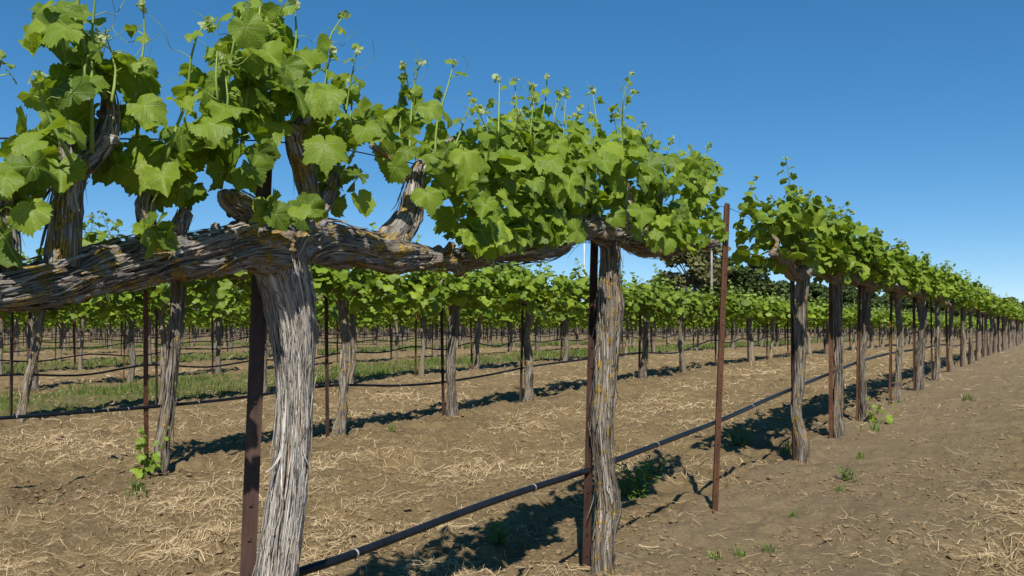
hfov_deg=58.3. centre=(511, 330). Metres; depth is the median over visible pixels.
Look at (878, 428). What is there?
weed
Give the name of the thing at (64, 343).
grapevine
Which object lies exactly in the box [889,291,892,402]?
steel stake
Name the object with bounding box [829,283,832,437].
steel stake
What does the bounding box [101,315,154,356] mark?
grapevine
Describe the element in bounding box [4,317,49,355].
grapevine
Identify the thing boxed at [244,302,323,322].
grapevine
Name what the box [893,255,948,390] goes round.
grapevine
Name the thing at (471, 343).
steel stake
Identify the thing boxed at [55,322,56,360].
steel stake
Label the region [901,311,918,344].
grapevine
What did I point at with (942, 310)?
tree
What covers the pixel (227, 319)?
grapevine
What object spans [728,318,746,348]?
grapevine
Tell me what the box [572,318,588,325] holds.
grapevine
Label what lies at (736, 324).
grapevine
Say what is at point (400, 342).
grapevine
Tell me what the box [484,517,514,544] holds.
weed
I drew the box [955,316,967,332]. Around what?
grapevine
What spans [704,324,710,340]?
grapevine
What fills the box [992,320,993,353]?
steel stake
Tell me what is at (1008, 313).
grapevine
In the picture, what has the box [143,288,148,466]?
steel stake
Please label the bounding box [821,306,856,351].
grapevine
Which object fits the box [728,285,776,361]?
grapevine
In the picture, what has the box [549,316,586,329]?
grapevine
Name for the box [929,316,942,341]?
grapevine
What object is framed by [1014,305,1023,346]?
grapevine
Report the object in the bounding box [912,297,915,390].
steel stake
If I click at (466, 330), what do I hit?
grapevine
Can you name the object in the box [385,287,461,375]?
grapevine
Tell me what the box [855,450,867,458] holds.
weed
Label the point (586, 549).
steel stake
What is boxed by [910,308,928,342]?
grapevine
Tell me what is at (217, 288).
grapevine
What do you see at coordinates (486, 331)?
grapevine
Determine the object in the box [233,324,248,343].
grapevine
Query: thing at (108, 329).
grapevine
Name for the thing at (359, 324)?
grapevine
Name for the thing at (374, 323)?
grapevine
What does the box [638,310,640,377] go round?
steel stake
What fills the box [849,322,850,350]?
steel stake
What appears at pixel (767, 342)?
steel stake
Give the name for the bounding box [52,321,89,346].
grapevine
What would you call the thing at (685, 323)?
grapevine
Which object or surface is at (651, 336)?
steel stake
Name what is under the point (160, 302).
grapevine
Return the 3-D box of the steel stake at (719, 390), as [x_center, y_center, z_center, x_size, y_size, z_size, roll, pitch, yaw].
[0.980,0.334,4.363,0.034,1.918,0.027,7,-7,-31]
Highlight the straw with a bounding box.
[0,346,1023,575]
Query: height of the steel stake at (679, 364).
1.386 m
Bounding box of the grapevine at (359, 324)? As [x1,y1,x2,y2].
[332,322,367,331]
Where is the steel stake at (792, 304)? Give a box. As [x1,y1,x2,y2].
[790,261,796,460]
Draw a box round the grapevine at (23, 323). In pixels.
[4,321,53,338]
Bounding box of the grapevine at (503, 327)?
[496,323,514,343]
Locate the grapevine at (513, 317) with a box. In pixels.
[484,309,536,351]
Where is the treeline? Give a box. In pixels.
[3,328,999,332]
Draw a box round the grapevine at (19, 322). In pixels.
[5,318,50,340]
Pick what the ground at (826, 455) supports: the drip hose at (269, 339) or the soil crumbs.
the soil crumbs
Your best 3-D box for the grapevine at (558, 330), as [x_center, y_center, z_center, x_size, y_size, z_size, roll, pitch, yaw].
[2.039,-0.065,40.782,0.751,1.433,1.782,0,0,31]
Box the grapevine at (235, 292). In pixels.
[200,282,322,392]
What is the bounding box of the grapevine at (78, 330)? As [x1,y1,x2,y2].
[66,323,90,342]
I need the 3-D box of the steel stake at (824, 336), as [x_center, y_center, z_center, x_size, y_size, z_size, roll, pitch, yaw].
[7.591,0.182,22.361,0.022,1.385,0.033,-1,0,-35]
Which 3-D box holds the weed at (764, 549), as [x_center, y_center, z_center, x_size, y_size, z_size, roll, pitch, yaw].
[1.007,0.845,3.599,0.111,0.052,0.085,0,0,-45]
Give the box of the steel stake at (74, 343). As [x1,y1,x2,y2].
[73,312,75,369]
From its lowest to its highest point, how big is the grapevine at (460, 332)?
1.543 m
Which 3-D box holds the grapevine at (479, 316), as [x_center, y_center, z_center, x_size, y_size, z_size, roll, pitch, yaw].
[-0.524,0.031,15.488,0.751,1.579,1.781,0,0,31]
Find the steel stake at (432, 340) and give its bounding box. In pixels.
[431,322,432,356]
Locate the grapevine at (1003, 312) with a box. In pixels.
[987,299,1008,353]
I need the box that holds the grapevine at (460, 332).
[446,322,474,344]
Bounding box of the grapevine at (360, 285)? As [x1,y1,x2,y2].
[238,222,428,435]
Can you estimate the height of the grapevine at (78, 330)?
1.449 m
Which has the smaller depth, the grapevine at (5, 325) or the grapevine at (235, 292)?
the grapevine at (235, 292)
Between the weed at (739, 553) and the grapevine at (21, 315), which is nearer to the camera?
the weed at (739, 553)
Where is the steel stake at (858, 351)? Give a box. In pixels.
[856,285,860,420]
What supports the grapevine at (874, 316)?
on the ground at (826, 455)
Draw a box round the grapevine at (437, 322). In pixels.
[418,312,463,356]
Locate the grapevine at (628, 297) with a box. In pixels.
[547,258,636,315]
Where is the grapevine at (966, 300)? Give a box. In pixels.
[933,270,976,372]
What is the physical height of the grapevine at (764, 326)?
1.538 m
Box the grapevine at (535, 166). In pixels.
[448,70,729,575]
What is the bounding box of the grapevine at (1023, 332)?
[1022,321,1023,343]
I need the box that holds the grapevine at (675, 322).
[656,318,677,345]
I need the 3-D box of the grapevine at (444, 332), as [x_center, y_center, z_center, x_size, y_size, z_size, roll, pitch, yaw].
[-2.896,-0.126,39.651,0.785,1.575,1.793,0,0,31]
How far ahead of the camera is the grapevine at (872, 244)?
6.61 m
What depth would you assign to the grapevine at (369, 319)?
18.18 m
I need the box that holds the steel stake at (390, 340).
[390,319,391,358]
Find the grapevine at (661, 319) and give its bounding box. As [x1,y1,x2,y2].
[636,314,675,351]
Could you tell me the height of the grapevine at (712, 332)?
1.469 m
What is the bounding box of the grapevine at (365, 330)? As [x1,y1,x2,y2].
[361,323,375,342]
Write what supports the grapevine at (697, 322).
on the ground at (826, 455)
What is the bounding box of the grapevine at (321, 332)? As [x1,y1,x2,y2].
[318,322,335,345]
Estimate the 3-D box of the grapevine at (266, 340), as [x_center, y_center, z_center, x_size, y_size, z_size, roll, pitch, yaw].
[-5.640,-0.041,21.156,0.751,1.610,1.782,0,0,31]
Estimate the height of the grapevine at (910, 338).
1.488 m
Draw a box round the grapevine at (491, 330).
[482,319,505,347]
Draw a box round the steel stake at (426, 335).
[425,324,426,348]
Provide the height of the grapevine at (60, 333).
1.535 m
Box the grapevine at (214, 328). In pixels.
[191,320,236,347]
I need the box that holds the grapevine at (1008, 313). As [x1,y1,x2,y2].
[997,294,1011,351]
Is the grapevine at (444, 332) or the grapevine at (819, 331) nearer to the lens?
the grapevine at (819, 331)
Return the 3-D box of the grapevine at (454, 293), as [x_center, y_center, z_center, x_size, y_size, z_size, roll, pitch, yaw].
[-0.540,0.056,8.649,0.753,1.847,1.774,0,0,31]
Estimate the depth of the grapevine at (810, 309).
19.95 m
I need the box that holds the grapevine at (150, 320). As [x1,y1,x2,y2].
[120,310,185,363]
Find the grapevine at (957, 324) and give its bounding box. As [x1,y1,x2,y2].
[953,316,959,328]
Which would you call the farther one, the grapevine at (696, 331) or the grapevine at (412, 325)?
the grapevine at (696, 331)
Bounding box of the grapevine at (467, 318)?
[460,312,505,354]
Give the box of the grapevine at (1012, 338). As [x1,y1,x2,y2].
[1011,302,1021,346]
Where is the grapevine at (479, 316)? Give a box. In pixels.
[448,298,520,368]
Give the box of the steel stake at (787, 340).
[787,320,788,357]
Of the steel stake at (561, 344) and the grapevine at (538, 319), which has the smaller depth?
the steel stake at (561, 344)
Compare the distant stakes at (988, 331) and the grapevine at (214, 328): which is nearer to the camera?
the grapevine at (214, 328)
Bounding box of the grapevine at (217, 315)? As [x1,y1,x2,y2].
[186,295,250,373]
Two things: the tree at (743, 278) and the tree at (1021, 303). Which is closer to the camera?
the tree at (743, 278)
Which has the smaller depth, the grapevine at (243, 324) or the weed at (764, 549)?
the weed at (764, 549)
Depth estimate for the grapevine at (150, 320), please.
18.36 m
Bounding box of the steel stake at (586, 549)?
[582,240,597,565]
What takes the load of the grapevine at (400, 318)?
on the ground at (826, 455)
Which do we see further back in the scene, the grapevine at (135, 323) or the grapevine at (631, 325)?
the grapevine at (631, 325)
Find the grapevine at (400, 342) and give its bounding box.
[388,323,409,344]
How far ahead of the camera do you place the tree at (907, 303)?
196.82 m
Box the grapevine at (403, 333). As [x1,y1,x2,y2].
[388,321,420,345]
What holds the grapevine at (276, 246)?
on the ground at (826, 455)
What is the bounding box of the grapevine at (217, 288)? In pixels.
[32,209,251,478]
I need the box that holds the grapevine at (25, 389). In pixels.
[15,249,132,422]
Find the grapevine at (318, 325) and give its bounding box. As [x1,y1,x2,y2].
[315,313,335,353]
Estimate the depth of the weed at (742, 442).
6.47 m
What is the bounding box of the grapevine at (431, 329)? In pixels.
[413,322,447,345]
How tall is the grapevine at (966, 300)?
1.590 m
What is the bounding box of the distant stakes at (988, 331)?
[20,326,1009,339]
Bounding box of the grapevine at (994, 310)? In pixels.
[982,290,1001,357]
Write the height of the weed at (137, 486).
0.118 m
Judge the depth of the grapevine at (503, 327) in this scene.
36.85 m
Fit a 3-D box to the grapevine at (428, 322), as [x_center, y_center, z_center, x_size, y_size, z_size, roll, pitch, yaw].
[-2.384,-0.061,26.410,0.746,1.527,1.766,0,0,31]
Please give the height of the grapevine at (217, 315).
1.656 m
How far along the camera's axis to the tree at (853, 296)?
196.30 m
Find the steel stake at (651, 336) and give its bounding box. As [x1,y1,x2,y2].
[651,321,651,351]
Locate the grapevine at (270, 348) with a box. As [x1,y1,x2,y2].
[242,321,271,350]
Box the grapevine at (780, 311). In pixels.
[752,288,789,358]
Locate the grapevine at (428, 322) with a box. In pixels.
[407,319,444,347]
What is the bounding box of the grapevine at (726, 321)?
[712,313,727,347]
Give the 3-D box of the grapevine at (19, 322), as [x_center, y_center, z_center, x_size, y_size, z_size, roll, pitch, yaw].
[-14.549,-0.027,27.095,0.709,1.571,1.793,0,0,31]
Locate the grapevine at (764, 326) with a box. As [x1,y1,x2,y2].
[759,320,779,346]
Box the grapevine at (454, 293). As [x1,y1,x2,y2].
[381,234,525,416]
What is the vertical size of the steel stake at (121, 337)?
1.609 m
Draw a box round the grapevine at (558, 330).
[551,324,570,342]
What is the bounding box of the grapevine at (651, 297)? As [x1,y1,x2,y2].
[621,264,691,377]
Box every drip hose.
[0,331,815,361]
[0,331,896,376]
[0,331,959,420]
[3,331,667,340]
[3,331,769,352]
[4,331,579,335]
[4,331,709,344]
[9,331,623,337]
[298,336,1007,575]
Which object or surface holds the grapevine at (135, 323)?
on the ground at (826, 455)
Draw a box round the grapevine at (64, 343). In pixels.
[46,320,89,350]
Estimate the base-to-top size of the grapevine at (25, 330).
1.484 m
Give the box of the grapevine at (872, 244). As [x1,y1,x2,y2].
[804,196,888,438]
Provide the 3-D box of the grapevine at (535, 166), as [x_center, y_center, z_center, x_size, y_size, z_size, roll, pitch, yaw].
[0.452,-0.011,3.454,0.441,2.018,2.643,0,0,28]
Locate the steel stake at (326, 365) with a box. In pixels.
[324,294,328,436]
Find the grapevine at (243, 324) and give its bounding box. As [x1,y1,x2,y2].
[233,321,249,328]
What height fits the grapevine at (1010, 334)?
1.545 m
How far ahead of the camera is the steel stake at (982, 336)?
18.76 m
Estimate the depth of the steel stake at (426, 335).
26.44 m
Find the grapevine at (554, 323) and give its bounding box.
[546,320,572,345]
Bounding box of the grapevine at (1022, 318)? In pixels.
[1016,306,1023,345]
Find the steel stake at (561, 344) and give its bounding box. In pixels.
[560,321,561,361]
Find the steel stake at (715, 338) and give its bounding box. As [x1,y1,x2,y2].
[714,315,716,365]
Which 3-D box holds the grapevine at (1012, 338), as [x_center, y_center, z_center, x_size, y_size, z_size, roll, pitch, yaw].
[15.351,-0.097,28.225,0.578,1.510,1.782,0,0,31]
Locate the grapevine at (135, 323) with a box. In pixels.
[99,318,142,346]
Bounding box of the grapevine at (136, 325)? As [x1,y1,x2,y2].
[117,324,138,343]
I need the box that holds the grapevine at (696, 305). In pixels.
[651,284,713,371]
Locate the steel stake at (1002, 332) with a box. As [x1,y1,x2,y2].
[1001,317,1002,350]
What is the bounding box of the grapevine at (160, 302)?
[77,283,233,404]
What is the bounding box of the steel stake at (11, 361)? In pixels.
[9,312,13,415]
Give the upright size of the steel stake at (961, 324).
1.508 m
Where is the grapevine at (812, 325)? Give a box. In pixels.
[808,321,820,335]
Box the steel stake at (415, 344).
[415,306,416,375]
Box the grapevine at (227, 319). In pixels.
[184,312,249,360]
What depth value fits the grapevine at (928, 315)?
37.12 m
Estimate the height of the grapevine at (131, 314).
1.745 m
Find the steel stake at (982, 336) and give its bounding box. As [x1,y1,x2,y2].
[981,312,983,356]
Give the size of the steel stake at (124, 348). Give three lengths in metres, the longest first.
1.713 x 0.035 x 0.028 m
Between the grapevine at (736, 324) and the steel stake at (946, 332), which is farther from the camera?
the grapevine at (736, 324)
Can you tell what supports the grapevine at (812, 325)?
on the ground at (826, 455)
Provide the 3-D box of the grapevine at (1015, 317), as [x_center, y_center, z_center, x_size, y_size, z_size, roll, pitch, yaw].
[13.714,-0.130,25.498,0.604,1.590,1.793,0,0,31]
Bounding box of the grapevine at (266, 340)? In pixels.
[232,317,268,356]
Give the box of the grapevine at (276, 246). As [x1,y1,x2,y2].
[0,0,494,575]
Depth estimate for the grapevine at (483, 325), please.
35.48 m
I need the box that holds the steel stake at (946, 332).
[945,308,948,371]
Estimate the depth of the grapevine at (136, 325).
38.75 m
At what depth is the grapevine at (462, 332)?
27.97 m
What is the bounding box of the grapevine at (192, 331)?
[185,321,213,346]
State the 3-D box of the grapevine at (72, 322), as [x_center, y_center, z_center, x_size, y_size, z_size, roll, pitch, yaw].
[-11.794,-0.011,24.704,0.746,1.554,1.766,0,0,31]
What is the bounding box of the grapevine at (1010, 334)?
[1000,301,1021,347]
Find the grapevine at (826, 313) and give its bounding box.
[814,297,846,353]
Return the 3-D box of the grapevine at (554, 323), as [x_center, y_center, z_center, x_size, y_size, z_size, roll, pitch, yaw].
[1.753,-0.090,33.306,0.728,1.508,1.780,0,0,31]
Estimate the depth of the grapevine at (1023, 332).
34.94 m
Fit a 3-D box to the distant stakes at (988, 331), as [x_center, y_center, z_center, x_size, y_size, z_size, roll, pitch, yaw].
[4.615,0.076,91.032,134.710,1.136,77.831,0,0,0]
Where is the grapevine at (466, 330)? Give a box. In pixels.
[464,323,474,341]
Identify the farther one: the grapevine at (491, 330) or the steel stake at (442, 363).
the grapevine at (491, 330)
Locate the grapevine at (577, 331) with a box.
[563,322,583,344]
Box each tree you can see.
[464,262,520,330]
[650,242,734,334]
[683,257,759,294]
[735,256,789,302]
[776,280,809,332]
[795,281,828,306]
[819,286,855,307]
[844,287,888,310]
[880,293,909,311]
[887,295,917,312]
[927,304,959,315]
[966,312,989,318]
[1000,296,1023,321]
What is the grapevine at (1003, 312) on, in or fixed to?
on the ground at (826, 455)
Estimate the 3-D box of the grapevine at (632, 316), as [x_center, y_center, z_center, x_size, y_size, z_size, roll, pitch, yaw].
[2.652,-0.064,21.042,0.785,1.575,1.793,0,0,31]
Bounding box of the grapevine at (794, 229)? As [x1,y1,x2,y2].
[731,157,869,464]
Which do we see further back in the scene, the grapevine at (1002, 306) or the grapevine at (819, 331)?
the grapevine at (819, 331)
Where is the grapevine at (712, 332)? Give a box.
[701,321,713,342]
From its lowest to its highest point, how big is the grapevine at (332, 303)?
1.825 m
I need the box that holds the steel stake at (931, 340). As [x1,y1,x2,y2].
[930,298,932,380]
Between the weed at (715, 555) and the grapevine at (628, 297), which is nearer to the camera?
the weed at (715, 555)
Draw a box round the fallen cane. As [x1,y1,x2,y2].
[35,492,116,503]
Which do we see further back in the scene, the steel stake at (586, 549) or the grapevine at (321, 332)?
the grapevine at (321, 332)
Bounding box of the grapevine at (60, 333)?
[27,316,99,361]
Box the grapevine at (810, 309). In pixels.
[777,294,815,356]
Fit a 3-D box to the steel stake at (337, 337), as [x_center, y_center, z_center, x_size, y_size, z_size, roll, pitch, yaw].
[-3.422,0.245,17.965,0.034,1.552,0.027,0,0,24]
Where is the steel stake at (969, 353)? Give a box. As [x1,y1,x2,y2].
[968,342,969,364]
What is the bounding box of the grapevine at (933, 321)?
[926,312,934,342]
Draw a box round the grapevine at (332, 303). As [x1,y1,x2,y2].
[316,290,405,383]
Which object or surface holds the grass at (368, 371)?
on the ground at (826, 455)
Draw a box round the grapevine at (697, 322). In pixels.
[686,310,717,350]
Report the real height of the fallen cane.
0.043 m
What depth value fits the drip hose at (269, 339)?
20.07 m
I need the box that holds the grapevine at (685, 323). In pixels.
[673,319,692,343]
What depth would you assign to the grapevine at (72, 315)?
17.13 m
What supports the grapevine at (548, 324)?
on the ground at (826, 455)
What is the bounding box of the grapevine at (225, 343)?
[209,323,238,345]
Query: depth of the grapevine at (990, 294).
17.30 m
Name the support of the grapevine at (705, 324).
on the ground at (826, 455)
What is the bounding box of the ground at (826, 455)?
[0,331,1023,575]
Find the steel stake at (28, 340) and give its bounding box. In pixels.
[27,312,30,363]
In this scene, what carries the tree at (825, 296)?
on the ground at (826, 455)
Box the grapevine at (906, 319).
[893,309,912,325]
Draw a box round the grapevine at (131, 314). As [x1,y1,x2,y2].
[76,293,168,382]
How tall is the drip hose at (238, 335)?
0.314 m
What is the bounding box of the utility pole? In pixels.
[710,250,712,293]
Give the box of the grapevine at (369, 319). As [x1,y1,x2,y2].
[316,305,382,362]
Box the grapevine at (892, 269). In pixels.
[825,227,908,423]
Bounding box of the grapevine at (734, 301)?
[696,279,753,365]
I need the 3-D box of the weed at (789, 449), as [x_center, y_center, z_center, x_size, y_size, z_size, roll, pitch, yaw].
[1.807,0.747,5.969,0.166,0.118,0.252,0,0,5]
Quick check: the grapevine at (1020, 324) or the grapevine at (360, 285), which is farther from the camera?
the grapevine at (1020, 324)
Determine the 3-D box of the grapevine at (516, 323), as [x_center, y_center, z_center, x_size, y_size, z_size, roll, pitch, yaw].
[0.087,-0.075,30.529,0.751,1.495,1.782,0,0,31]
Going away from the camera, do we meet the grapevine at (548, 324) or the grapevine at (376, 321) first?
the grapevine at (376, 321)
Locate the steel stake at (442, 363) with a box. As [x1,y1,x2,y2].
[440,304,444,416]
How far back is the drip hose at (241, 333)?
32.61 m
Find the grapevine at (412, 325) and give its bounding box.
[405,324,419,341]
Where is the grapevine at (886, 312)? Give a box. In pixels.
[877,304,895,346]
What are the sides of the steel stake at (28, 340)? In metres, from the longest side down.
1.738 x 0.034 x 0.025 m
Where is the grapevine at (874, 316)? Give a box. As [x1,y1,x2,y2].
[848,305,880,347]
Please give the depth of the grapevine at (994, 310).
18.75 m
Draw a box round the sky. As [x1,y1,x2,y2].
[0,0,1023,329]
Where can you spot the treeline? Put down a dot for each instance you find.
(207, 330)
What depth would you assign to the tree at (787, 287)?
212.33 m
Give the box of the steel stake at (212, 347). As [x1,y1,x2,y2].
[211,318,213,373]
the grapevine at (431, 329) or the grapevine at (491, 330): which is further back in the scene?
the grapevine at (431, 329)
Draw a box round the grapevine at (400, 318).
[365,307,428,358]
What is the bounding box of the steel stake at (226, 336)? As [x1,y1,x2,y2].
[226,322,227,351]
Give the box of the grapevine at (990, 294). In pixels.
[966,282,995,360]
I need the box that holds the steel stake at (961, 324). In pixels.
[960,308,962,366]
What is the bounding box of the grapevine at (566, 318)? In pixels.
[534,303,588,360]
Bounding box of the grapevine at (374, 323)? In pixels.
[360,319,394,347]
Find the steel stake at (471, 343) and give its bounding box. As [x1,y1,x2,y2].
[470,315,472,368]
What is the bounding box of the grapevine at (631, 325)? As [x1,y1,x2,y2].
[629,324,638,342]
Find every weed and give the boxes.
[123,477,148,498]
[388,424,395,430]
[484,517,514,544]
[615,459,661,500]
[635,452,671,479]
[704,546,722,561]
[721,424,754,445]
[730,543,745,557]
[761,542,777,554]
[778,438,791,453]
[788,509,798,517]
[829,484,844,492]
[836,465,862,481]
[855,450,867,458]
[858,418,890,431]
[961,394,975,400]
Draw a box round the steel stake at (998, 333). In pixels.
[998,316,998,351]
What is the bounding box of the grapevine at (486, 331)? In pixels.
[484,324,499,342]
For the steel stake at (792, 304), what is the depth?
5.74 m
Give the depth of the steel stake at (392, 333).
25.15 m
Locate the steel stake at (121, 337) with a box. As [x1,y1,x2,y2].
[121,321,121,354]
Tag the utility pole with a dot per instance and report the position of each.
(711, 275)
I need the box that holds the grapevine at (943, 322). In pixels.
[940,315,948,327]
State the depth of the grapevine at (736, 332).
39.61 m
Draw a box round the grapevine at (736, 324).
[735,315,762,346]
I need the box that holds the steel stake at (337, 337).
[336,320,337,362]
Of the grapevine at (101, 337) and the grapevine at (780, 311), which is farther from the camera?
the grapevine at (101, 337)
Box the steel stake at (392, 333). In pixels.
[391,323,392,344]
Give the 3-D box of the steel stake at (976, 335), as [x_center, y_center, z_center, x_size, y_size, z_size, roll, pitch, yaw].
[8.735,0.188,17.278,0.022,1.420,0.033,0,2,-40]
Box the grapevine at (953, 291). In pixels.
[925,260,966,380]
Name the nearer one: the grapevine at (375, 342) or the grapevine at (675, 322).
the grapevine at (675, 322)
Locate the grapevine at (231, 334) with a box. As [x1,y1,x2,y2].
[204,316,249,351]
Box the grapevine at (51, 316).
[0,306,92,391]
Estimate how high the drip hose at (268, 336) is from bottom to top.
0.360 m
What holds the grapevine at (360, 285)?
on the ground at (826, 455)
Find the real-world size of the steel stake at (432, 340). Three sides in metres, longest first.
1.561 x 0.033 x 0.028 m
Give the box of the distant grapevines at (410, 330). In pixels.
[3,315,1022,339]
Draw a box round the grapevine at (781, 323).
[769,321,788,345]
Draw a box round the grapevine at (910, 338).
[908,308,918,343]
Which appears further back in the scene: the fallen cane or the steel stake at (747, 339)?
the steel stake at (747, 339)
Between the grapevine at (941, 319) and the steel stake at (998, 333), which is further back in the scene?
the grapevine at (941, 319)
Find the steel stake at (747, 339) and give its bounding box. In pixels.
[747,318,748,361]
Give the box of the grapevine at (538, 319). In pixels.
[518,304,554,351]
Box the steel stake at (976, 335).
[975,310,978,360]
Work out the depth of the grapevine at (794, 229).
5.42 m
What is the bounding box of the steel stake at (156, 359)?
[155,309,157,404]
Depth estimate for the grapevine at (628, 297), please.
10.97 m
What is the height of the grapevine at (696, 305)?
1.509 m
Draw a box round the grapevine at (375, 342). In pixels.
[364,324,387,344]
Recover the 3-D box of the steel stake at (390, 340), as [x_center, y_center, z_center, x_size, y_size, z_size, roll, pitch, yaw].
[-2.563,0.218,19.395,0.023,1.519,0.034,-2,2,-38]
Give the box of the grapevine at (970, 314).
[955,283,991,363]
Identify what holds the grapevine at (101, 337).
on the ground at (826, 455)
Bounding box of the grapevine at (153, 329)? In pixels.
[151,323,158,347]
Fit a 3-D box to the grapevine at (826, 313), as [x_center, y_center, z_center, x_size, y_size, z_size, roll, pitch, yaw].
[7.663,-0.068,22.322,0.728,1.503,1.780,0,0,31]
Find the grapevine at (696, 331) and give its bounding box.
[691,324,706,340]
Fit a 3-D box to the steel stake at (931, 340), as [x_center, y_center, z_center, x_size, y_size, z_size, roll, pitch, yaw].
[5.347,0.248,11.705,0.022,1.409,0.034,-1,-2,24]
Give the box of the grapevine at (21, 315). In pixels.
[0,310,50,373]
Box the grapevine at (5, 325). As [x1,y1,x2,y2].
[4,324,21,343]
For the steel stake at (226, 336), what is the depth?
24.70 m
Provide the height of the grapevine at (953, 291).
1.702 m
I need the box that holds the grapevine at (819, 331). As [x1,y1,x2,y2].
[814,322,825,342]
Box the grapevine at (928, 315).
[915,312,932,326]
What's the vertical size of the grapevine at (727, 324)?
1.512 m
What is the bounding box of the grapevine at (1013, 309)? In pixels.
[1000,298,1018,350]
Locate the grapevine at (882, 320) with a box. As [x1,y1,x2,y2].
[870,302,887,348]
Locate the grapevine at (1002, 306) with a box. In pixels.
[983,294,1006,355]
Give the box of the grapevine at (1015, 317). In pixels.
[1000,297,1018,349]
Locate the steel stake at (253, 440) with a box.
[240,169,271,575]
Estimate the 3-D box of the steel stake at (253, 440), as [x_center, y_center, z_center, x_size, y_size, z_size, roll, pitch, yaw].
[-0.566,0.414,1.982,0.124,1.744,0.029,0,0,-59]
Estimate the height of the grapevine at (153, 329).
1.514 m
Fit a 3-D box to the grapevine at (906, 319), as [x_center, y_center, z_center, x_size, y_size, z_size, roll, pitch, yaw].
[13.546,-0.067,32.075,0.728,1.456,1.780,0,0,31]
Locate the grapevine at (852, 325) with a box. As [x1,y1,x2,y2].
[842,322,853,341]
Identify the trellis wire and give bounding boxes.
[0,137,761,225]
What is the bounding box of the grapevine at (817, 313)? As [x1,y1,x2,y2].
[788,295,824,354]
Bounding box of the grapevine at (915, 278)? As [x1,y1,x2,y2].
[874,243,932,402]
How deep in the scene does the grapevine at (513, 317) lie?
23.32 m
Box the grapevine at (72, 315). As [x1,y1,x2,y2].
[36,310,126,368]
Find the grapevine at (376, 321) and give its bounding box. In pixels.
[323,315,380,353]
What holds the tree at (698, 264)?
on the ground at (826, 455)
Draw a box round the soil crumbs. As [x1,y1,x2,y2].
[0,353,1023,575]
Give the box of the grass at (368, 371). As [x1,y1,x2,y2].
[0,338,853,411]
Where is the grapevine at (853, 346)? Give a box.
[843,300,872,350]
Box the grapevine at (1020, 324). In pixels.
[1015,319,1022,343]
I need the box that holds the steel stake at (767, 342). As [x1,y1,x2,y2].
[766,320,767,359]
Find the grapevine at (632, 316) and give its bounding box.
[624,310,642,355]
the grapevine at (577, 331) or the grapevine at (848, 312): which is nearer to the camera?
the grapevine at (848, 312)
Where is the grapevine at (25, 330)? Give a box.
[7,324,26,345]
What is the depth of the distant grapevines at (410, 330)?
66.99 m
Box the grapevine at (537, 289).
[471,260,587,402]
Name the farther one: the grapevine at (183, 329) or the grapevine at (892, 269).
the grapevine at (183, 329)
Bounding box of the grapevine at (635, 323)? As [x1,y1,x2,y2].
[625,318,650,346]
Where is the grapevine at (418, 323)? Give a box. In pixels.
[373,317,420,348]
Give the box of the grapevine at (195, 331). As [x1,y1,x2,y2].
[185,324,210,342]
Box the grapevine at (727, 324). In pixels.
[725,322,731,341]
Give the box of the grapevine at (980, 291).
[960,270,984,366]
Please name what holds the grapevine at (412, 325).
on the ground at (826, 455)
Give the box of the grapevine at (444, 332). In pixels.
[434,324,445,342]
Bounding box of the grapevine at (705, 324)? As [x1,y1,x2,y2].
[694,322,710,342]
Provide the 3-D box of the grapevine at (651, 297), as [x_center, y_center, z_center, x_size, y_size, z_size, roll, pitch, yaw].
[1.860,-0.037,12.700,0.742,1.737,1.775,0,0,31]
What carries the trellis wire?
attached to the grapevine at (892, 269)
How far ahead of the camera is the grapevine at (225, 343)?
33.77 m
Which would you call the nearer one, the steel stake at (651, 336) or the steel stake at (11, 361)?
the steel stake at (11, 361)
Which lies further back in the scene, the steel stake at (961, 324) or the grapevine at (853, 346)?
the grapevine at (853, 346)
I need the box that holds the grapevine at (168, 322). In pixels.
[152,321,195,331]
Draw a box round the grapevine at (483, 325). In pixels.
[467,323,488,344]
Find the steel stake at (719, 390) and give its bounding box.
[712,203,729,513]
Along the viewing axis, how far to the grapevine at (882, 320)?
27.79 m
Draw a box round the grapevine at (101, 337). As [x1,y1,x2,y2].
[87,324,116,344]
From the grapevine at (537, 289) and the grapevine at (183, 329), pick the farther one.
the grapevine at (183, 329)
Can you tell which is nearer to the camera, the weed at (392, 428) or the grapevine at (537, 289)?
the weed at (392, 428)
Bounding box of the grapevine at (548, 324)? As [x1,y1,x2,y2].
[538,323,551,340]
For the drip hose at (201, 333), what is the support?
attached to the steel stake
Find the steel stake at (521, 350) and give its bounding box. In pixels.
[519,287,523,402]
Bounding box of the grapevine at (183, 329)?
[165,318,210,352]
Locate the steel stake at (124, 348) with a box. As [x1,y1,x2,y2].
[123,311,126,381]
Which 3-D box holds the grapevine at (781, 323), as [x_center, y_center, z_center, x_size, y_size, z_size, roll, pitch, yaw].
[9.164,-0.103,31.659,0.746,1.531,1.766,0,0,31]
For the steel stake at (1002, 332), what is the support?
on the ground at (826, 455)
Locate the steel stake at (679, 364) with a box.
[679,353,680,372]
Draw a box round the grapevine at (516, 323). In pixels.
[499,319,524,346]
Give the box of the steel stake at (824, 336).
[823,322,824,353]
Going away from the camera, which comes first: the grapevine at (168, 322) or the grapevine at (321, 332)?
the grapevine at (168, 322)
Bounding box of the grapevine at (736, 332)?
[729,324,744,341]
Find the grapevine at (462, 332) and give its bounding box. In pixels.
[460,317,483,348]
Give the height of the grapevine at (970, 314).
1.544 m
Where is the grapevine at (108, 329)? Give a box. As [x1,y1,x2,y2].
[85,322,120,344]
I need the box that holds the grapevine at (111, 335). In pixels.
[91,320,127,348]
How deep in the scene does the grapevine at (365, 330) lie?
40.49 m
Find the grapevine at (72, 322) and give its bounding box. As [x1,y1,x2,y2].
[48,319,107,354]

